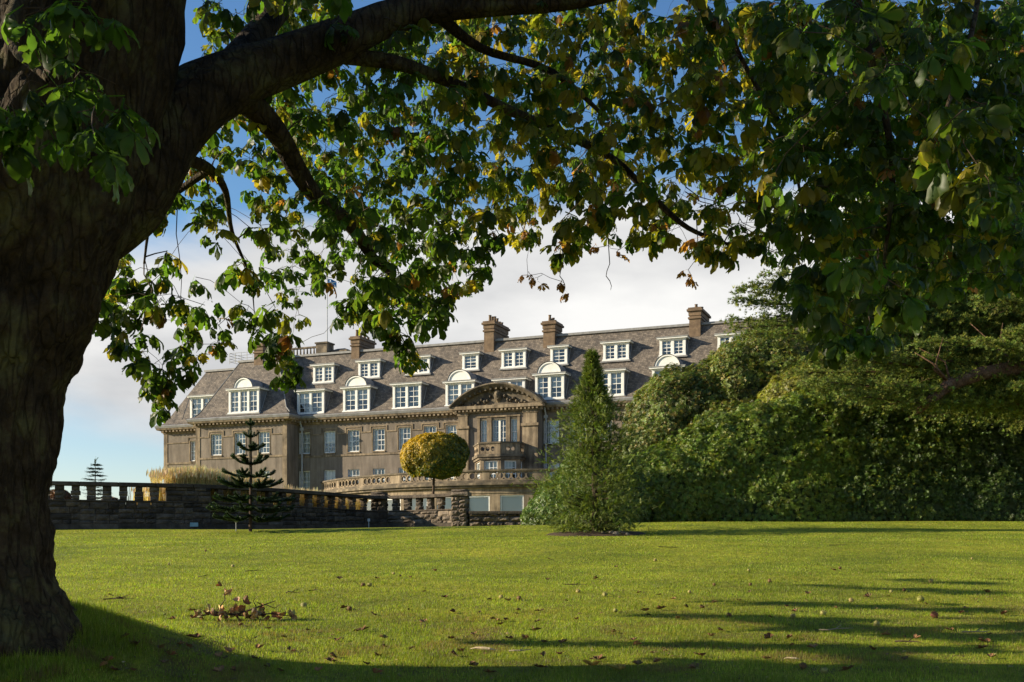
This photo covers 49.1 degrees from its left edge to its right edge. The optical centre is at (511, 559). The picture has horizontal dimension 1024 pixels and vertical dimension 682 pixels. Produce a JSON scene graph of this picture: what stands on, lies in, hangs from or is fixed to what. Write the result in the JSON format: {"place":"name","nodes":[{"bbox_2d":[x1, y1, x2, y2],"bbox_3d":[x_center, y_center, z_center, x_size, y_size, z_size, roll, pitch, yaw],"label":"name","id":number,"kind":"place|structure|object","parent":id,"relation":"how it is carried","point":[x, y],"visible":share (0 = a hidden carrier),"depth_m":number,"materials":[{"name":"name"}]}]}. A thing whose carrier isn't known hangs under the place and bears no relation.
{"place":"outdoors","nodes":[
{"label":"outdoors","id":0,"kind":"place"},
{"bbox_2d":[49,506,469,523],"bbox_3d":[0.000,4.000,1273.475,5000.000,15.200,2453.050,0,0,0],"label":"terrace","id":1,"kind":"structure","parent":0,"point":[209,518],"depth_m":51.40,"materials":[{"name":"grey stone"}]},
{"bbox_2d":[50,489,71,498],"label":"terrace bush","id":2,"kind":"object","parent":1,"relation":"on","point":[67,494],"visible":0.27,"depth_m":51.64,"materials":[{"name":"brown plant"}]},
{"bbox_2d":[82,457,106,499],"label":"spruce tree","id":3,"kind":"object","parent":1,"relation":"on","point":[95,479],"visible":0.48,"depth_m":73.86,"materials":[{"name":"green plant"}]},
{"bbox_2d":[131,463,368,509],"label":"ornamental grass","id":4,"kind":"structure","parent":1,"relation":"on","point":[193,475],"depth_m":51.69,"materials":[{"name":"yellow plant"}]},
{"bbox_2d":[400,431,469,505],"bbox_3d":[-4.391,-4.696,63.830,4.059,5.392,3.470,0,0,0],"label":"clipped tree","id":5,"kind":"object","parent":1,"relation":"on","point":[440,455],"visible":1,"depth_m":62.70,"materials":[{"name":"yellow plant"}]},
{"bbox_2d":[154,304,810,510],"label":"country hotel","id":6,"kind":"structure","parent":1,"relation":"on","point":[356,416],"depth_m":111.74,"materials":[{"name":"brown stone"}]},
{"bbox_2d":[191,441,194,460],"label":"window","id":7,"kind":"structure","parent":6,"relation":"in","point":[192,442],"depth_m":124.00,"materials":[{"name":"white glass"}]},
{"bbox_2d":[212,434,221,455],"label":"window","id":8,"kind":"structure","parent":6,"relation":"in","point":[216,438],"depth_m":118.61,"materials":[{"name":"white glass"}]},
{"bbox_2d":[235,433,244,454],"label":"window","id":9,"kind":"structure","parent":6,"relation":"in","point":[239,437],"depth_m":117.49,"materials":[{"name":"white glass"}]},
{"bbox_2d":[259,432,268,452],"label":"window","id":10,"kind":"structure","parent":6,"relation":"in","point":[263,436],"depth_m":116.34,"materials":[{"name":"white glass"}]},
{"bbox_2d":[299,432,309,453],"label":"window","id":11,"kind":"structure","parent":6,"relation":"in","point":[306,436],"depth_m":116.94,"materials":[{"name":"grey glass"}]},
{"bbox_2d":[299,471,309,489],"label":"window","id":12,"kind":"structure","parent":6,"relation":"in","point":[306,474],"depth_m":116.97,"materials":[{"name":"grey glass"}]},
{"bbox_2d":[325,431,334,452],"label":"window","id":13,"kind":"structure","parent":6,"relation":"in","point":[329,435],"depth_m":115.95,"materials":[{"name":"grey glass"}]},
{"bbox_2d":[325,470,334,482],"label":"window","id":14,"kind":"structure","parent":6,"relation":"in","point":[329,474],"depth_m":115.83,"materials":[{"name":"grey glass"}]},
{"bbox_2d":[327,276,336,340],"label":"flagpole","id":15,"kind":"object","parent":6,"relation":"on","point":[334,283],"visible":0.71,"depth_m":123.97,"materials":[{"name":"metal"}]},
{"bbox_2d":[348,430,358,451],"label":"window","id":16,"kind":"structure","parent":6,"relation":"in","point":[353,435],"depth_m":114.93,"materials":[{"name":"white glass"}]},
{"bbox_2d":[348,469,358,483],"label":"window","id":17,"kind":"structure","parent":6,"relation":"in","point":[351,472],"depth_m":114.90,"materials":[{"name":"white paint"}]},
{"bbox_2d":[367,500,370,509],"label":"window","id":18,"kind":"structure","parent":6,"relation":"in","point":[369,502],"depth_m":107.42,"materials":[{"name":"grey glass"}]},
{"bbox_2d":[373,429,384,450],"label":"window","id":19,"kind":"structure","parent":6,"relation":"in","point":[378,434],"depth_m":113.82,"materials":[{"name":"white glass"}]},
{"bbox_2d":[373,468,384,482],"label":"window","id":20,"kind":"structure","parent":6,"relation":"in","point":[380,470],"depth_m":113.68,"materials":[{"name":"grey glass"}]},
{"bbox_2d":[388,499,400,509],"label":"window","id":21,"kind":"structure","parent":6,"relation":"in","point":[389,500],"depth_m":105.34,"materials":[{"name":"grey glass"}]},
{"bbox_2d":[399,427,409,449],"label":"window","id":22,"kind":"structure","parent":6,"relation":"in","point":[404,433],"depth_m":112.74,"materials":[{"name":"white glass"}]},
{"bbox_2d":[399,468,410,480],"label":"window","id":23,"kind":"structure","parent":6,"relation":"in","point":[401,470],"depth_m":112.74,"materials":[{"name":"grey glass"}]},
{"bbox_2d":[409,498,426,509],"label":"window","id":24,"kind":"structure","parent":6,"relation":"in","point":[414,502],"depth_m":103.48,"materials":[{"name":"white paint"}]},
{"bbox_2d":[424,426,435,432],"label":"window","id":25,"kind":"structure","parent":6,"relation":"in","point":[427,429],"depth_m":111.51,"materials":[{"name":"grey glass"}]},
{"bbox_2d":[437,497,450,508],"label":"window","id":26,"kind":"structure","parent":6,"relation":"in","point":[448,500],"depth_m":101.77,"materials":[{"name":"grey glass"}]},
{"bbox_2d":[446,425,456,433],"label":"window","id":27,"kind":"structure","parent":6,"relation":"in","point":[449,428],"depth_m":110.56,"materials":[{"name":"grey glass"}]},
{"bbox_2d":[469,495,489,510],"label":"window","id":28,"kind":"structure","parent":6,"relation":"in","point":[477,503],"depth_m":100.56,"materials":[{"name":"grey glass"}]},
{"bbox_2d":[481,420,486,441],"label":"window","id":29,"kind":"structure","parent":6,"relation":"in","point":[483,422],"depth_m":107.97,"materials":[{"name":"grey glass"}]},
{"bbox_2d":[484,461,496,477],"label":"window","id":30,"kind":"structure","parent":6,"relation":"in","point":[487,464],"depth_m":104.85,"materials":[{"name":"white glass"}]},
{"bbox_2d":[493,419,505,441],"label":"window","id":31,"kind":"structure","parent":6,"relation":"in","point":[499,425],"depth_m":107.50,"materials":[{"name":"white glass"}]},
{"bbox_2d":[505,460,515,478],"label":"window","id":32,"kind":"structure","parent":6,"relation":"in","point":[508,464],"depth_m":104.55,"materials":[{"name":"grey glass"}]},
{"bbox_2d":[500,495,523,510],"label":"window","id":33,"kind":"structure","parent":6,"relation":"in","point":[507,502],"depth_m":99.73,"materials":[{"name":"grey glass"}]},
{"bbox_2d":[511,418,516,440],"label":"window","id":34,"kind":"structure","parent":6,"relation":"in","point":[513,421],"depth_m":106.79,"materials":[{"name":"grey glass"}]},
{"bbox_2d":[513,462,521,477],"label":"window","id":35,"kind":"structure","parent":6,"relation":"in","point":[513,462],"depth_m":104.60,"materials":[{"name":"grey glass"}]},
{"bbox_2d":[544,420,558,443],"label":"window","id":36,"kind":"structure","parent":6,"relation":"in","point":[551,427],"depth_m":106.65,"materials":[{"name":"grey glass"}]},
{"bbox_2d":[544,462,558,476],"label":"window","id":37,"kind":"structure","parent":6,"relation":"in","point":[557,464],"depth_m":106.61,"materials":[{"name":"grey glass"}]},
{"bbox_2d":[817,217,952,377],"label":"evergreen tree","id":38,"kind":"object","parent":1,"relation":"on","point":[847,260],"depth_m":70.00,"materials":[{"name":"green plant"}]},
{"bbox_2d":[0,521,1023,681],"bbox_3d":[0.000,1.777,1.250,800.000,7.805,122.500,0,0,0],"label":"lawn","id":39,"kind":"structure","parent":0,"point":[540,553],"depth_m":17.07,"materials":[{"name":"green plant"}]},
{"bbox_2d":[102,655,114,660],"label":"fallen leaf","id":40,"kind":"object","parent":39,"relation":"on","point":[109,657],"visible":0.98,"depth_m":8.89,"materials":[{"name":"brown plant"}]},
{"bbox_2d":[103,596,133,599],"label":"fallen twig","id":41,"kind":"object","parent":39,"relation":"on","point":[117,598],"visible":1,"depth_m":16.20,"materials":[{"name":"brown wood"}]},
{"bbox_2d":[165,649,177,654],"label":"fallen leaf","id":42,"kind":"object","parent":39,"relation":"on","point":[170,652],"visible":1,"depth_m":9.51,"materials":[{"name":"brown plant"}]},
{"bbox_2d":[186,633,201,637],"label":"fallen leaf","id":43,"kind":"object","parent":39,"relation":"on","point":[195,635],"visible":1,"depth_m":10.67,"materials":[{"name":"brown plant"}]},
{"bbox_2d":[212,665,223,671],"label":"fallen leaf","id":44,"kind":"object","parent":39,"relation":"on","point":[220,669],"visible":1,"depth_m":9.35,"materials":[{"name":"brown plant"}]},
{"bbox_2d":[225,647,234,651],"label":"fallen leaf","id":45,"kind":"object","parent":39,"relation":"on","point":[229,649],"visible":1,"depth_m":10.28,"materials":[{"name":"brown plant"}]},
{"bbox_2d":[190,581,296,621],"bbox_3d":[-3.290,0.521,13.702,1.335,0.526,0.395,0,0,0],"label":"fallen branch","id":46,"kind":"object","parent":39,"relation":"on","point":[236,610],"visible":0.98,"depth_m":13.68,"materials":[{"name":"plant"}]},
{"bbox_2d":[206,418,295,531],"bbox_3d":[-10.697,-3.451,46.066,3.602,4.789,3.419,0,0,-24],"label":"monkey puzzle tree","id":47,"kind":"object","parent":39,"relation":"on","point":[249,498],"visible":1,"depth_m":45.65,"materials":[{"name":"green plant"}]},
{"bbox_2d":[48,481,471,528],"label":"terrace wall","id":48,"kind":"structure","parent":39,"relation":"on","point":[182,506],"depth_m":51.50,"materials":[{"name":"stone"}]},
{"bbox_2d":[190,523,197,526],"bbox_3d":[-14.207,-1.575,50.052,0.360,0.180,0.056,0,0,0],"label":"wall plaque","id":49,"kind":"object","parent":48,"relation":"attached to","point":[193,524],"depth_m":50.02,"materials":[{"name":"blue metal"}]},
{"bbox_2d":[300,602,307,607],"bbox_3d":[-2.811,0.612,15.129,0.108,0.107,0.110,0,0,-12],"label":"conker","id":50,"kind":"object","parent":39,"relation":"on","point":[304,604],"visible":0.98,"depth_m":15.10,"materials":[{"name":"green plant"}]},
{"bbox_2d":[353,626,369,630],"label":"fallen leaf","id":51,"kind":"object","parent":39,"relation":"on","point":[359,629],"visible":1,"depth_m":12.57,"materials":[{"name":"brown plant"}]},
{"bbox_2d":[372,668,382,672],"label":"fallen leaf","id":52,"kind":"object","parent":39,"relation":"on","point":[375,670],"visible":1,"depth_m":9.62,"materials":[{"name":"brown plant"}]},
{"bbox_2d":[470,647,494,649],"bbox_3d":[-0.287,0.869,10.989,0.255,0.036,0.058,0,0,16],"label":"bark chunk","id":53,"kind":"object","parent":39,"relation":"on","point":[485,648],"visible":0.96,"depth_m":10.96,"materials":[{"name":"beige wood"}]},
{"bbox_2d":[469,511,524,525],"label":"garden wall","id":54,"kind":"structure","parent":39,"relation":"on","point":[488,518],"depth_m":57.43,"materials":[{"name":"stone"}]},
{"bbox_2d":[0,0,1023,656],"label":"horse chestnut tree","id":55,"kind":"object","parent":39,"relation":"on","point":[114,116],"visible":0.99,"depth_m":10.57,"materials":[{"name":"green plant"}]},
{"bbox_2d":[532,663,547,666],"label":"fallen leaf","id":56,"kind":"object","parent":39,"relation":"on","point":[536,665],"visible":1,"depth_m":9.90,"materials":[{"name":"brown plant"}]},
{"bbox_2d":[80,536,1015,681],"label":"leaf crumbs","id":57,"kind":"object","parent":39,"relation":"on","point":[522,622],"visible":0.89,"depth_m":12.29,"materials":[{"name":"brown plant"}]},
{"bbox_2d":[519,448,653,524],"bbox_3d":[3.391,-3.098,50.798,6.147,4.319,3.184,0,0,0],"label":"laurel shrub","id":58,"kind":"object","parent":39,"relation":"on","point":[531,507],"visible":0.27,"depth_m":49.85,"materials":[{"name":"green plant"}]},
{"bbox_2d":[583,660,599,665],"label":"fallen leaf","id":59,"kind":"object","parent":39,"relation":"on","point":[591,663],"visible":1,"depth_m":10.00,"materials":[{"name":"brown plant"}]},
{"bbox_2d":[546,531,645,535],"bbox_3d":[2.930,-0.918,39.235,3.733,0.312,3.753,0,0,0],"label":"soil bed","id":60,"kind":"object","parent":39,"relation":"on","point":[595,533],"visible":0.61,"depth_m":38.18,"materials":[{"name":"brown soil"}]},
{"bbox_2d":[510,347,677,533],"bbox_3d":[2.839,-4.088,39.128,5.932,6.689,5.682,0,0,0],"label":"young conifer","id":61,"kind":"object","parent":60,"relation":"on","point":[595,396],"visible":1,"depth_m":38.81,"materials":[{"name":"green plant"}]},
{"bbox_2d":[589,654,606,659],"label":"fallen leaf","id":62,"kind":"object","parent":39,"relation":"on","point":[599,657],"visible":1,"depth_m":10.36,"materials":[{"name":"brown plant"}]},
{"bbox_2d":[608,664,625,669],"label":"fallen leaf","id":63,"kind":"object","parent":39,"relation":"on","point":[620,667],"visible":1,"depth_m":9.77,"materials":[{"name":"brown plant"}]},
{"bbox_2d":[632,660,642,664],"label":"fallen leaf","id":64,"kind":"object","parent":39,"relation":"on","point":[637,662],"visible":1,"depth_m":10.07,"materials":[{"name":"brown plant"}]},
{"bbox_2d":[615,358,725,457],"bbox_3d":[8.897,-6.350,59.698,7.677,8.927,5.676,0,0,-22],"label":"rhododendron shrub","id":65,"kind":"object","parent":39,"relation":"on","point":[670,400],"visible":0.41,"depth_m":57.76,"materials":[{"name":"green plant"}]},
{"bbox_2d":[688,662,698,668],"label":"fallen leaf","id":66,"kind":"object","parent":39,"relation":"on","point":[693,665],"visible":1,"depth_m":9.85,"materials":[{"name":"brown plant"}]},
{"bbox_2d":[622,423,777,521],"bbox_3d":[8.316,-3.732,53.255,10.662,5.807,3.906,0,0,0],"label":"rhododendron shrub","id":67,"kind":"object","parent":39,"relation":"on","point":[685,473],"visible":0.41,"depth_m":51.77,"materials":[{"name":"green plant"}]},
{"bbox_2d":[683,320,819,432],"bbox_3d":[12.777,-7.344,58.849,8.378,10.861,7.419,0,0,0],"label":"rhododendron shrub","id":68,"kind":"object","parent":39,"relation":"on","point":[748,375],"visible":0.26,"depth_m":57.61,"materials":[{"name":"green plant"}]},
{"bbox_2d":[764,632,773,638],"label":"fallen leaf","id":69,"kind":"object","parent":39,"relation":"on","point":[769,635],"visible":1,"depth_m":11.77,"materials":[{"name":"brown plant"}]},
{"bbox_2d":[686,380,875,521],"bbox_3d":[13.338,-4.532,53.139,11.610,8.312,4.554,0,0,0],"label":"rhododendron shrub","id":70,"kind":"object","parent":39,"relation":"on","point":[808,447],"visible":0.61,"depth_m":51.92,"materials":[{"name":"green plant"}]},
{"bbox_2d":[799,662,807,668],"bbox_3d":[2.555,0.931,9.832,0.080,0.079,0.079,-21,6,-4],"label":"conker","id":71,"kind":"object","parent":39,"relation":"on","point":[802,665],"visible":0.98,"depth_m":9.81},
{"bbox_2d":[755,351,884,414],"bbox_3d":[15.506,-6.364,55.593,7.175,9.063,5.572,0,0,0],"label":"rhododendron shrub","id":72,"kind":"object","parent":39,"relation":"on","point":[780,388],"visible":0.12,"depth_m":54.76,"materials":[{"name":"green plant"}]},
{"bbox_2d":[819,667,828,673],"bbox_3d":[2.668,0.948,9.575,0.077,0.082,0.084,-40,-5,16],"label":"conker","id":73,"kind":"object","parent":39,"relation":"on","point":[824,670],"visible":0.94,"depth_m":9.55,"materials":[{"name":"plant"}]},
{"bbox_2d":[819,625,846,630],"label":"fallen twig","id":74,"kind":"object","parent":39,"relation":"on","point":[831,629],"visible":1,"depth_m":12.29,"materials":[{"name":"brown wood"}]},
{"bbox_2d":[839,665,854,670],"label":"fallen leaf","id":75,"kind":"object","parent":39,"relation":"on","point":[846,668],"visible":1,"depth_m":9.66,"materials":[{"name":"brown plant"}]},
{"bbox_2d":[719,253,1023,435],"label":"cedar tree","id":76,"kind":"object","parent":39,"relation":"on","point":[986,380],"visible":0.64,"depth_m":44.83,"materials":[{"name":"green plant"}]},
{"bbox_2d":[873,620,879,625],"bbox_3d":[4.184,0.731,12.847,0.097,0.089,0.095,0,7,-42],"label":"conker","id":77,"kind":"object","parent":39,"relation":"on","point":[876,623],"visible":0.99,"depth_m":12.83,"materials":[{"name":"green plant"}]},
{"bbox_2d":[895,637,918,641],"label":"fallen twig","id":78,"kind":"object","parent":39,"relation":"on","point":[905,641],"visible":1,"depth_m":11.30,"materials":[{"name":"brown wood"}]},
{"bbox_2d":[829,380,994,521],"bbox_3d":[18.803,-4.498,53.204,11.522,8.552,4.428,0,0,0],"label":"rhododendron shrub","id":79,"kind":"object","parent":39,"relation":"on","point":[904,478],"visible":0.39,"depth_m":51.74,"materials":[{"name":"green plant"}]},
{"bbox_2d":[917,595,924,601],"bbox_3d":[5.596,0.541,15.329,0.108,0.120,0.118,0,0,-6],"label":"conker","id":80,"kind":"object","parent":39,"relation":"on","point":[919,598],"visible":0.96,"depth_m":15.31,"materials":[{"name":"green plant"}]},
{"bbox_2d":[930,611,938,617],"bbox_3d":[5.122,0.666,13.579,0.118,0.114,0.115,0,0,25],"label":"conker","id":81,"kind":"object","parent":39,"relation":"on","point":[933,614],"visible":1,"depth_m":13.56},
{"bbox_2d":[962,628,987,632],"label":"fallen twig","id":82,"kind":"object","parent":39,"relation":"on","point":[974,631],"visible":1,"depth_m":12.00,"materials":[{"name":"brown wood"}]},
{"bbox_2d":[939,409,1023,520],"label":"rhododendron shrub","id":83,"kind":"object","parent":39,"relation":"on","point":[997,494],"visible":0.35,"depth_m":51.51,"materials":[{"name":"green plant"}]},
{"bbox_2d":[978,638,993,642],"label":"fallen leaf","id":84,"kind":"object","parent":39,"relation":"on","point":[985,640],"visible":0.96,"depth_m":11.36,"materials":[{"name":"brown plant"}]},
{"bbox_2d":[50,0,1023,499],"label":"sky","id":85,"kind":"structure","parent":0,"point":[105,419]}
]}

